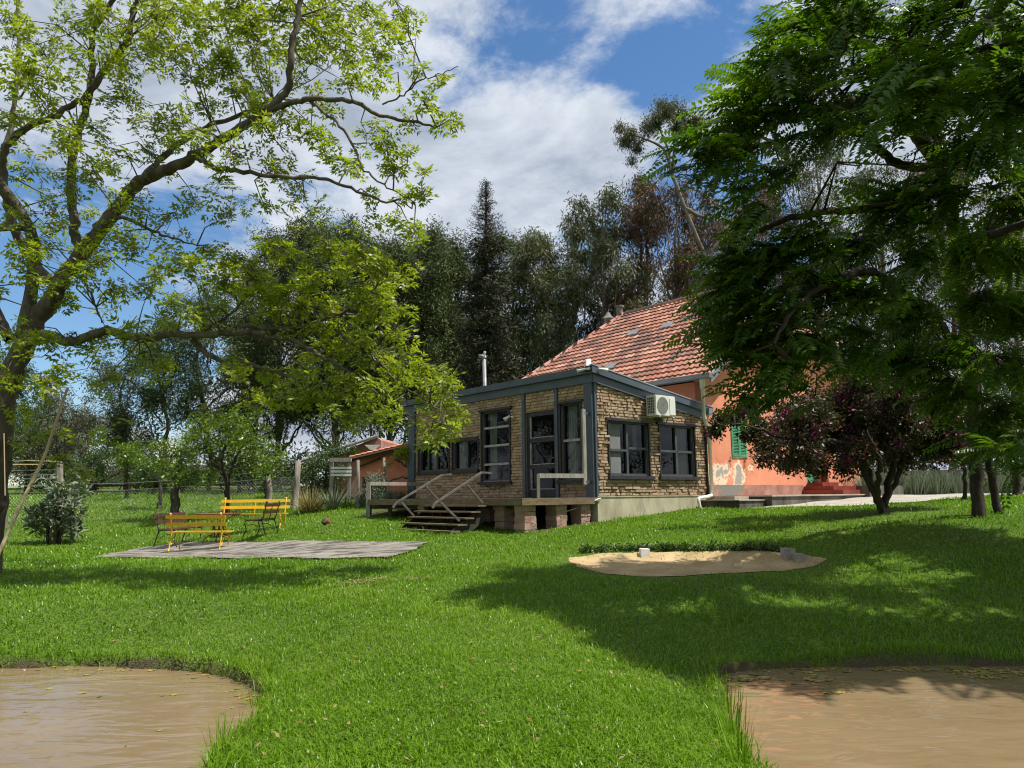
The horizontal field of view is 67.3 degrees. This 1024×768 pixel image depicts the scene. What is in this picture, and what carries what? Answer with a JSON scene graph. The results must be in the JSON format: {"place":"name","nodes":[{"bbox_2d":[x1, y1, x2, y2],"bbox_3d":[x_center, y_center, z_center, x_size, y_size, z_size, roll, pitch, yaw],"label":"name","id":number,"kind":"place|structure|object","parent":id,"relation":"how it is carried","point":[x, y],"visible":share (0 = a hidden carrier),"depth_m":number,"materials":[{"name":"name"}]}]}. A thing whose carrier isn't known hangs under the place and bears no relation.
{"place":"outdoors","nodes":[
{"label":"outdoors","id":0,"kind":"place"},
{"bbox_2d":[0,666,259,767],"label":"pond water","id":1,"kind":"structure","parent":0,"point":[58,725],"depth_m":6.04,"materials":[{"name":"liquid"}]},
{"bbox_2d":[23,666,258,745],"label":"floating leaves","id":2,"kind":"object","parent":1,"relation":"on","point":[171,694],"visible":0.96,"depth_m":6.77,"materials":[{"name":"brown plant"}]},
{"bbox_2d":[98,540,428,558],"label":"patio","id":3,"kind":"structure","parent":0,"point":[317,549],"depth_m":16.51,"materials":[{"name":"concrete"}]},
{"bbox_2d":[153,510,202,546],"bbox_3d":[-8.925,3.863,20.677,0.627,0.916,2.000,0,-8,-1],"label":"park bench","id":4,"kind":"object","parent":3,"relation":"on","point":[168,521],"visible":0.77,"depth_m":20.32,"materials":[{"name":"wood"}]},
{"bbox_2d":[165,512,233,550],"bbox_3d":[-7.664,3.620,18.905,1.480,0.916,0.627,-1,-8,2],"label":"park bench","id":5,"kind":"object","parent":3,"relation":"on","point":[195,517],"visible":0.97,"depth_m":18.68,"materials":[{"name":"yellow paint"}]},
{"bbox_2d":[196,513,241,542],"bbox_3d":[-7.804,3.828,20.474,1.120,0.764,1.104,-1,-8,0],"label":"garden table","id":6,"kind":"object","parent":3,"relation":"on","point":[218,527],"visible":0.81,"depth_m":20.39,"materials":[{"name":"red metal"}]},
{"bbox_2d":[291,482,334,512],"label":"fountain grass","id":7,"kind":"object","parent":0,"point":[308,504],"depth_m":24.26,"materials":[{"name":"green plant"}]},
{"bbox_2d":[0,486,1023,767],"bbox_3d":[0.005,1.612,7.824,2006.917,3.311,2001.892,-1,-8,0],"label":"ground","id":8,"kind":"structure","parent":0,"point":[856,660],"depth_m":8.65,"materials":[{"name":"plant"}]},
{"bbox_2d":[5,460,62,527],"bbox_3d":[-15.572,3.534,25.116,0.416,2.177,2.792,-1,-8,2],"label":"clothes line frame","id":9,"kind":"object","parent":8,"relation":"on","point":[58,471],"visible":0.35,"depth_m":26.21,"materials":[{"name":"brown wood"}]},
{"bbox_2d":[0,387,68,554],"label":"bamboo pole","id":10,"kind":"object","parent":8,"relation":"on","point":[15,515],"visible":1,"depth_m":12.05,"materials":[{"name":"wood"}]},
{"bbox_2d":[0,346,74,473],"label":"garden tree","id":11,"kind":"object","parent":8,"relation":"on","point":[21,396],"visible":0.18,"depth_m":53.45,"materials":[{"name":"green plant"}]},
{"bbox_2d":[10,436,71,494],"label":"garden shrub","id":12,"kind":"object","parent":8,"relation":"on","point":[27,476],"visible":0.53,"depth_m":44.74,"materials":[{"name":"green plant"}]},
{"bbox_2d":[8,395,98,487],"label":"garden tree","id":13,"kind":"object","parent":8,"relation":"on","point":[23,419],"visible":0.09,"depth_m":58.51,"materials":[{"name":"green plant"}]},
{"bbox_2d":[20,473,93,543],"bbox_3d":[-13.145,3.615,22.250,1.919,2.090,1.559,-4,-9,19],"label":"broad leafed plant","id":14,"kind":"object","parent":8,"relation":"on","point":[58,520],"visible":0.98,"depth_m":22.04,"materials":[{"name":"green plant"}]},
{"bbox_2d":[13,382,102,478],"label":"garden tree","id":15,"kind":"object","parent":8,"relation":"on","point":[61,423],"visible":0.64,"depth_m":45.91,"materials":[{"name":"green plant"}]},
{"bbox_2d":[63,447,116,494],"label":"tree","id":16,"kind":"object","parent":8,"relation":"on","point":[89,459],"visible":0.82,"depth_m":41.65,"materials":[{"name":"green plant"}]},
{"bbox_2d":[13,395,167,487],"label":"garden tree","id":17,"kind":"object","parent":8,"relation":"on","point":[86,442],"visible":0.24,"depth_m":54.54,"materials":[{"name":"green plant"}]},
{"bbox_2d":[70,448,120,493],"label":"garden shrub","id":18,"kind":"object","parent":8,"relation":"on","point":[95,487],"visible":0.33,"depth_m":43.65,"materials":[{"name":"green plant"}]},
{"bbox_2d":[77,355,174,489],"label":"garden tree","id":19,"kind":"object","parent":8,"relation":"on","point":[120,394],"visible":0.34,"depth_m":49.28,"materials":[{"name":"green plant"}]},
{"bbox_2d":[109,440,149,498],"bbox_3d":[-18.777,4.254,37.787,2.040,3.063,2.505,-1,-8,0],"label":"tree","id":20,"kind":"object","parent":8,"relation":"on","point":[131,456],"visible":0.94,"depth_m":37.52,"materials":[{"name":"green plant"}]},
{"bbox_2d":[113,430,169,494],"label":"garden shrub","id":21,"kind":"object","parent":8,"relation":"on","point":[137,485],"visible":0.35,"depth_m":41.58,"materials":[{"name":"green plant"}]},
{"bbox_2d":[8,470,293,522],"bbox_3d":[-12.414,3.982,27.229,10.314,2.090,1.715,-1,-8,4],"label":"wire fence","id":22,"kind":"object","parent":8,"relation":"on","point":[269,489],"visible":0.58,"depth_m":27.66,"materials":[{"name":"grey metal"}]},
{"bbox_2d":[77,308,230,490],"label":"garden tree","id":23,"kind":"object","parent":8,"relation":"on","point":[123,413],"visible":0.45,"depth_m":47.49,"materials":[{"name":"green plant"}]},
{"bbox_2d":[128,454,188,510],"bbox_3d":[-14.601,4.020,31.312,2.461,2.389,1.753,-3,-9,14],"label":"tree","id":24,"kind":"object","parent":8,"relation":"on","point":[144,477],"visible":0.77,"depth_m":31.08,"materials":[{"name":"green plant"}]},
{"bbox_2d":[146,432,193,519],"bbox_3d":[-11.980,3.247,26.832,2.138,3.136,1.541,-1,-8,0],"label":"citrus tree","id":25,"kind":"object","parent":8,"relation":"on","point":[175,500],"visible":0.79,"depth_m":26.98,"materials":[{"name":"green plant"}]},
{"bbox_2d":[47,464,310,486],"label":"wire fence","id":26,"kind":"object","parent":8,"relation":"on","point":[118,481],"visible":0.05,"depth_m":61.58,"materials":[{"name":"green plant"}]},
{"bbox_2d":[163,453,204,491],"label":"garden shrub","id":27,"kind":"object","parent":8,"relation":"on","point":[185,487],"visible":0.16,"depth_m":43.61,"materials":[{"name":"green plant"}]},
{"bbox_2d":[117,281,281,490],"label":"garden tree","id":28,"kind":"object","parent":8,"relation":"on","point":[196,377],"visible":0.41,"depth_m":45.77,"materials":[{"name":"green plant"}]},
{"bbox_2d":[148,405,290,516],"bbox_3d":[-10.106,2.685,26.656,5.339,3.987,3.290,-1,-8,0],"label":"citrus tree","id":29,"kind":"object","parent":8,"relation":"on","point":[228,440],"visible":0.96,"depth_m":26.38,"materials":[{"name":"green plant"}]},
{"bbox_2d":[201,710,250,755],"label":"grass clump","id":30,"kind":"object","parent":8,"relation":"on","point":[217,735],"visible":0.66,"depth_m":4.86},
{"bbox_2d":[201,422,267,493],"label":"garden shrub","id":31,"kind":"object","parent":8,"relation":"on","point":[238,479],"visible":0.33,"depth_m":41.55,"materials":[{"name":"green plant"}]},
{"bbox_2d":[0,0,472,573],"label":"spring tree","id":32,"kind":"object","parent":8,"relation":"on","point":[26,336],"visible":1,"depth_m":12.43,"materials":[{"name":"green plant"}]},
{"bbox_2d":[0,433,6,513],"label":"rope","id":33,"kind":"object","parent":32,"relation":"hanging from","point":[3,503],"visible":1,"depth_m":10.90,"materials":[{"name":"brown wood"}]},
{"bbox_2d":[186,298,292,490],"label":"garden tree","id":34,"kind":"object","parent":8,"relation":"on","point":[250,338],"visible":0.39,"depth_m":43.80,"materials":[{"name":"green plant"}]},
{"bbox_2d":[216,497,290,530],"bbox_3d":[-7.431,3.704,22.009,2.000,0.916,0.627,-1,-8,0],"label":"park bench","id":35,"kind":"object","parent":8,"relation":"on","point":[225,501],"visible":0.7,"depth_m":22.27,"materials":[{"name":"yellow paint"}]},
{"bbox_2d":[242,501,280,536],"bbox_3d":[-6.601,3.553,20.308,0.627,0.916,1.350,-1,-8,-1],"label":"park bench","id":36,"kind":"object","parent":8,"relation":"on","point":[265,511],"visible":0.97,"depth_m":20.19,"materials":[{"name":"wood"}]},
{"bbox_2d":[242,431,295,497],"bbox_3d":[-11.312,3.861,35.931,2.758,3.416,2.252,-7,-11,39],"label":"garden shrub","id":37,"kind":"object","parent":8,"relation":"on","point":[265,475],"visible":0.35,"depth_m":35.88,"materials":[{"name":"green plant"}]},
{"bbox_2d":[212,218,329,487],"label":"grey green tree","id":38,"kind":"object","parent":8,"relation":"on","point":[264,258],"visible":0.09,"depth_m":52.04,"materials":[{"name":"green plant"}]},
{"bbox_2d":[270,441,321,499],"bbox_3d":[-9.111,3.756,32.711,2.306,2.779,2.484,6,-11,-39],"label":"garden shrub","id":39,"kind":"object","parent":8,"relation":"on","point":[291,462],"visible":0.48,"depth_m":32.72,"materials":[{"name":"green plant"}]},
{"bbox_2d":[292,461,300,509],"bbox_3d":[-7.227,3.484,25.776,0.238,1.821,0.206,-4,-9,22],"label":"timber post","id":40,"kind":"object","parent":8,"relation":"on","point":[297,476],"visible":0.66,"depth_m":25.73,"materials":[{"name":"grey wood"}]},
{"bbox_2d":[290,441,360,497],"bbox_3d":[-6.790,3.158,27.631,2.675,2.244,1.987,-1,-8,0],"label":"climbing vine","id":41,"kind":"object","parent":8,"relation":"on","point":[333,453],"visible":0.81,"depth_m":27.61,"materials":[{"name":"green plant"}]},
{"bbox_2d":[297,414,354,482],"bbox_3d":[-8.906,3.563,38.024,3.245,4.329,2.503,-1,-8,0],"label":"garden shrub","id":42,"kind":"object","parent":8,"relation":"on","point":[329,437],"visible":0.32,"depth_m":37.99,"materials":[{"name":"green plant"}]},
{"bbox_2d":[234,208,421,454],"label":"grey green tree","id":43,"kind":"object","parent":8,"relation":"on","point":[299,242],"visible":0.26,"depth_m":43.76,"materials":[{"name":"green plant"}]},
{"bbox_2d":[313,482,351,510],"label":"agave","id":44,"kind":"object","parent":8,"relation":"on","point":[334,502],"visible":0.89,"depth_m":24.24,"materials":[{"name":"green plant"}]},
{"bbox_2d":[299,435,396,496],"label":"pink shed","id":45,"kind":"structure","parent":8,"relation":"on","point":[373,442],"depth_m":29.84,"materials":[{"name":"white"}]},
{"bbox_2d":[356,460,359,507],"bbox_3d":[-4.840,3.243,24.192,0.116,1.704,0.102,3,-9,-22],"label":"timber post","id":46,"kind":"object","parent":8,"relation":"on","point":[358,481],"visible":0.71,"depth_m":24.17,"materials":[{"name":"grey wood"}]},
{"bbox_2d":[344,402,392,437],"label":"garden shrub","id":47,"kind":"object","parent":8,"relation":"on","point":[370,428],"visible":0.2,"depth_m":37.88,"materials":[{"name":"green plant"}]},
{"bbox_2d":[349,470,400,507],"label":"lavender bush","id":48,"kind":"object","parent":8,"relation":"on","point":[387,494],"visible":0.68,"depth_m":23.85,"materials":[{"name":"green plant"}]},
{"bbox_2d":[349,442,407,505],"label":"orange shed","id":49,"kind":"structure","parent":8,"relation":"on","point":[371,461],"depth_m":25.57,"materials":[{"name":"paint"}]},
{"bbox_2d":[330,458,351,501],"bbox_3d":[-5.639,3.145,25.267,0.732,1.436,0.215,-1,-8,0],"label":"slatted trellis","id":50,"kind":"object","parent":49,"relation":"attached to","point":[347,471],"visible":0.91,"depth_m":25.26,"materials":[{"name":"grey wood"}]},
{"bbox_2d":[300,228,464,441],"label":"grey green tree","id":51,"kind":"object","parent":8,"relation":"on","point":[423,346],"visible":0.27,"depth_m":45.77,"materials":[{"name":"green plant"}]},
{"bbox_2d":[379,393,410,443],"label":"garden shrub","id":52,"kind":"object","parent":8,"relation":"on","point":[406,427],"visible":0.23,"depth_m":35.99,"materials":[{"name":"green plant"}]},
{"bbox_2d":[384,442,409,481],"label":"shed creeper","id":53,"kind":"object","parent":8,"relation":"on","point":[404,452],"visible":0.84,"depth_m":24.39,"materials":[{"name":"green plant"}]},
{"bbox_2d":[371,213,507,441],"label":"grey green tree","id":54,"kind":"object","parent":8,"relation":"on","point":[435,252],"visible":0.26,"depth_m":46.94,"materials":[{"name":"green plant"}]},
{"bbox_2d":[392,471,491,533],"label":"deck stairs","id":55,"kind":"structure","parent":8,"relation":"on","point":[473,520],"depth_m":17.52,"materials":[{"name":"wood"}]},
{"bbox_2d":[412,226,499,393],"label":"grey green tree","id":56,"kind":"object","parent":8,"relation":"on","point":[457,248],"visible":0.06,"depth_m":50.86,"materials":[{"name":"green plant"}]},
{"bbox_2d":[366,409,597,532],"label":"wooden deck","id":57,"kind":"structure","parent":8,"relation":"on","point":[500,511],"depth_m":17.77,"materials":[{"name":"grey wood"}]},
{"bbox_2d":[439,179,535,391],"bbox_3d":[-1.383,-2.721,38.669,6.214,16.294,6.614,-1,-8,0],"label":"spiky conifer","id":58,"kind":"object","parent":8,"relation":"on","point":[486,306],"visible":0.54,"depth_m":38.50,"materials":[{"name":"green plant"}]},
{"bbox_2d":[3,500,1017,767],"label":"fallen leaves","id":59,"kind":"object","parent":8,"relation":"on","point":[473,658],"visible":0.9,"depth_m":5.97,"materials":[{"name":"brown plant"}]},
{"bbox_2d":[460,226,563,380],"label":"grey green tree","id":60,"kind":"object","parent":8,"relation":"on","point":[525,309],"visible":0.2,"depth_m":51.64,"materials":[{"name":"green plant"}]},
{"bbox_2d":[505,226,595,378],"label":"eucalyptus tree","id":61,"kind":"object","parent":8,"relation":"on","point":[532,252],"visible":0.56,"depth_m":50.17,"materials":[{"name":"green plant"}]},
{"bbox_2d":[400,351,713,521],"bbox_3d":[0.758,1.689,22.701,5.363,5.304,8.605,6,-11,-40],"label":"brick annex","id":62,"kind":"object","parent":8,"relation":"on","point":[639,462],"visible":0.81,"depth_m":20.23,"materials":[{"name":"brick"}]},
{"bbox_2d":[415,442,450,474],"bbox_3d":[-2.330,2.284,23.385,0.298,0.920,1.760,6,-11,-40],"label":"window","id":63,"kind":"structure","parent":62,"relation":"in","point":[437,470],"depth_m":23.55,"materials":[{"name":"black paint"}]},
{"bbox_2d":[449,436,479,472],"bbox_3d":[-1.296,2.055,22.172,0.298,1.000,1.340,6,-11,-40],"label":"window","id":64,"kind":"structure","parent":62,"relation":"in","point":[464,447],"depth_m":22.36,"materials":[{"name":"black paint"}]},
{"bbox_2d":[477,406,512,484],"bbox_3d":[-0.407,1.708,21.144,0.291,2.090,1.440,6,-11,-40],"label":"window","id":65,"kind":"structure","parent":62,"relation":"in","point":[493,427],"depth_m":21.44,"materials":[{"name":"black paint"}]},
{"bbox_2d":[527,409,555,497],"bbox_3d":[0.769,1.793,19.718,0.152,2.206,1.130,6,-11,-40],"label":"door","id":66,"kind":"structure","parent":62,"relation":"in","point":[550,492],"depth_m":19.90,"materials":[{"name":"black paint"}]},
{"bbox_2d":[556,399,582,482],"bbox_3d":[1.488,1.416,18.907,0.292,2.020,0.930,6,-11,-40],"label":"window","id":67,"kind":"structure","parent":62,"relation":"in","point":[573,439],"depth_m":19.06,"materials":[{"name":"black paint"}]},
{"bbox_2d":[604,417,654,478],"bbox_3d":[2.868,1.617,19.072,1.690,1.480,0.292,6,-11,-40],"label":"window","id":68,"kind":"structure","parent":62,"relation":"in","point":[614,451],"depth_m":19.00,"materials":[{"name":"black paint"}]},
{"bbox_2d":[646,395,675,421],"bbox_3d":[3.799,0.627,19.679,0.887,0.616,0.440,6,-11,-40],"label":"air conditioner","id":69,"kind":"object","parent":62,"relation":"on","point":[662,406],"visible":1,"depth_m":19.44,"materials":[{"name":"white metal"}]},
{"bbox_2d":[655,421,700,479],"bbox_3d":[4.319,1.778,20.280,1.680,1.480,0.292,6,-11,-40],"label":"window","id":70,"kind":"structure","parent":62,"relation":"in","point":[679,451],"depth_m":20.52,"materials":[{"name":"black paint"}]},
{"bbox_2d":[524,216,616,370],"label":"eucalyptus tree","id":71,"kind":"object","parent":8,"relation":"on","point":[575,241],"visible":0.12,"depth_m":54.83,"materials":[{"name":"green plant"}]},
{"bbox_2d":[543,174,668,352],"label":"eucalyptus tree","id":72,"kind":"object","parent":8,"relation":"on","point":[608,249],"visible":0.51,"depth_m":51.32,"materials":[{"name":"green plant"}]},
{"bbox_2d":[577,167,688,339],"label":"eucalyptus tree","id":73,"kind":"object","parent":8,"relation":"on","point":[634,215],"visible":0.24,"depth_m":52.95,"materials":[{"name":"green plant"}]},
{"bbox_2d":[321,519,1021,585],"bbox_3d":[3.143,2.664,12.660,11.618,0.757,4.405,-1,-8,0],"label":"dry straw","id":74,"kind":"object","parent":8,"relation":"on","point":[768,534],"visible":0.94,"depth_m":11.80,"materials":[{"name":"beige plant"}]},
{"bbox_2d":[614,170,733,311],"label":"eucalyptus tree","id":75,"kind":"object","parent":8,"relation":"on","point":[680,280],"visible":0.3,"depth_m":50.47,"materials":[{"name":"green plant"}]},
{"bbox_2d":[577,540,785,553],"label":"weeds","id":76,"kind":"object","parent":8,"relation":"on","point":[667,546],"visible":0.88,"depth_m":12.49,"materials":[{"name":"green plant"}]},
{"bbox_2d":[610,94,759,272],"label":"eucalyptus tree","id":77,"kind":"object","parent":8,"relation":"on","point":[662,113],"visible":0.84,"depth_m":49.24,"materials":[{"name":"green plant"}]},
{"bbox_2d":[522,289,872,507],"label":"orange house","id":78,"kind":"structure","parent":8,"relation":"on","point":[628,343],"depth_m":23.59,"materials":[{"name":"ceramic"}]},
{"bbox_2d":[730,421,746,457],"bbox_3d":[6.480,1.571,22.143,0.730,1.110,0.135,6,-11,-40],"label":"window","id":79,"kind":"structure","parent":78,"relation":"in","point":[738,451],"depth_m":22.04,"materials":[{"name":"wood"}]},
{"bbox_2d":[659,209,754,292],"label":"eucalyptus tree","id":80,"kind":"object","parent":8,"relation":"on","point":[707,254],"visible":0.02,"depth_m":56.51,"materials":[{"name":"green plant"}]},
{"bbox_2d":[702,674,744,714],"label":"grass clump","id":81,"kind":"object","parent":8,"relation":"on","point":[730,702],"visible":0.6,"depth_m":5.93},
{"bbox_2d":[692,679,755,740],"bbox_3d":[1.473,2.190,5.224,0.377,0.424,0.415,2,-9,-20],"label":"grass clump","id":82,"kind":"object","parent":8,"relation":"on","point":[738,713],"visible":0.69,"depth_m":5.23,"materials":[{"name":"plant"}]},
{"bbox_2d":[714,697,769,765],"bbox_3d":[1.364,2.088,4.619,0.355,0.430,0.484,-1,-8,0],"label":"grass clump","id":83,"kind":"object","parent":8,"relation":"on","point":[737,743],"visible":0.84,"depth_m":4.58,"materials":[{"name":"plant"}]},
{"bbox_2d":[713,179,803,320],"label":"eucalyptus tree","id":84,"kind":"object","parent":8,"relation":"on","point":[765,196],"visible":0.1,"depth_m":59.52,"materials":[{"name":"green plant"}]},
{"bbox_2d":[780,548,794,560],"bbox_3d":[4.232,2.619,11.804,0.179,0.211,0.146,0,-8,-7],"label":"cement block","id":85,"kind":"object","parent":8,"relation":"on","point":[786,554],"depth_m":11.74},
{"bbox_2d":[700,486,902,508],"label":"concrete terrace","id":86,"kind":"structure","parent":8,"relation":"on","point":[738,501],"depth_m":20.64,"materials":[{"name":"concrete"}]},
{"bbox_2d":[762,137,887,354],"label":"eucalyptus tree","id":87,"kind":"object","parent":8,"relation":"on","point":[814,176],"visible":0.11,"depth_m":61.37,"materials":[{"name":"green plant"}]},
{"bbox_2d":[636,0,1023,517],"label":"frond tree","id":88,"kind":"object","parent":8,"relation":"on","point":[926,88],"visible":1,"depth_m":10.21,"materials":[{"name":"green plant"}]},
{"bbox_2d":[704,368,967,513],"bbox_3d":[6.546,1.144,15.742,5.554,3.240,3.204,2,-9,-19],"label":"bougainvillea","id":89,"kind":"object","parent":8,"relation":"on","point":[805,439],"visible":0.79,"depth_m":15.21,"materials":[{"name":"purple plant"}]},
{"bbox_2d":[844,467,886,485],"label":"feathery bush","id":90,"kind":"object","parent":8,"relation":"on","point":[861,483],"visible":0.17,"depth_m":25.37,"materials":[{"name":"plant"}]},
{"bbox_2d":[820,150,974,467],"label":"eucalyptus tree","id":91,"kind":"object","parent":8,"relation":"on","point":[870,173],"visible":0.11,"depth_m":57.71,"materials":[{"name":"green plant"}]},
{"bbox_2d":[898,466,936,494],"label":"feathery bush","id":92,"kind":"object","parent":8,"relation":"on","point":[918,488],"visible":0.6,"depth_m":25.17,"materials":[{"name":"green plant"}]},
{"bbox_2d":[886,446,952,470],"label":"garden shrub","id":93,"kind":"object","parent":8,"relation":"on","point":[927,468],"visible":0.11,"depth_m":39.74,"materials":[{"name":"green plant"}]},
{"bbox_2d":[915,466,960,493],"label":"feathery bush","id":94,"kind":"object","parent":8,"relation":"on","point":[937,486],"visible":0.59,"depth_m":25.18,"materials":[{"name":"green plant"}]},
{"bbox_2d":[860,469,1023,487],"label":"stone wall","id":95,"kind":"structure","parent":8,"relation":"on","point":[939,471],"depth_m":27.54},
{"bbox_2d":[933,468,969,493],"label":"feathery bush","id":96,"kind":"object","parent":8,"relation":"on","point":[958,486],"visible":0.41,"depth_m":25.21,"materials":[{"name":"green plant"}]},
{"bbox_2d":[885,156,1023,469],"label":"eucalyptus tree","id":97,"kind":"object","parent":8,"relation":"on","point":[928,297],"visible":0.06,"depth_m":61.09,"materials":[{"name":"green plant"}]},
{"bbox_2d":[949,369,1020,500],"bbox_3d":[10.635,1.085,17.427,3.384,3.321,1.717,4,-9,-29],"label":"young tree","id":98,"kind":"object","parent":8,"relation":"on","point":[965,483],"visible":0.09,"depth_m":17.30,"materials":[{"name":"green plant"}]},
{"bbox_2d":[961,471,1010,492],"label":"feathery bush","id":99,"kind":"object","parent":8,"relation":"on","point":[986,489],"visible":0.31,"depth_m":25.20,"materials":[{"name":"green plant"}]},
{"bbox_2d":[952,180,1023,401],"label":"eucalyptus tree","id":100,"kind":"object","parent":8,"relation":"on","point":[1016,345],"visible":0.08,"depth_m":55.33,"materials":[{"name":"green plant"}]},
{"bbox_2d":[965,429,1023,495],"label":"young tree","id":101,"kind":"object","parent":8,"relation":"on","point":[1017,489],"visible":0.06,"depth_m":18.75,"materials":[{"name":"green plant"}]},
{"bbox_2d":[0,0,1023,487],"label":"sky","id":102,"kind":"structure","parent":0,"point":[540,87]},
{"bbox_2d":[569,550,826,576],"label":"sand","id":103,"kind":"structure","parent":0,"point":[656,565],"depth_m":11.73,"materials":[{"name":"sand"}]},
{"bbox_2d":[719,665,1023,767],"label":"pond water","id":104,"kind":"structure","parent":0,"point":[904,718],"depth_m":5.76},
{"bbox_2d":[722,665,1023,693],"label":"floating leaves","id":105,"kind":"object","parent":104,"relation":"on","point":[984,673],"visible":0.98,"depth_m":7.13,"materials":[{"name":"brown plant"}]},
{"bbox_2d":[756,493,1010,507],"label":"path","id":106,"kind":"structure","parent":0,"point":[893,498],"depth_m":21.07,"materials":[{"name":"concrete"}]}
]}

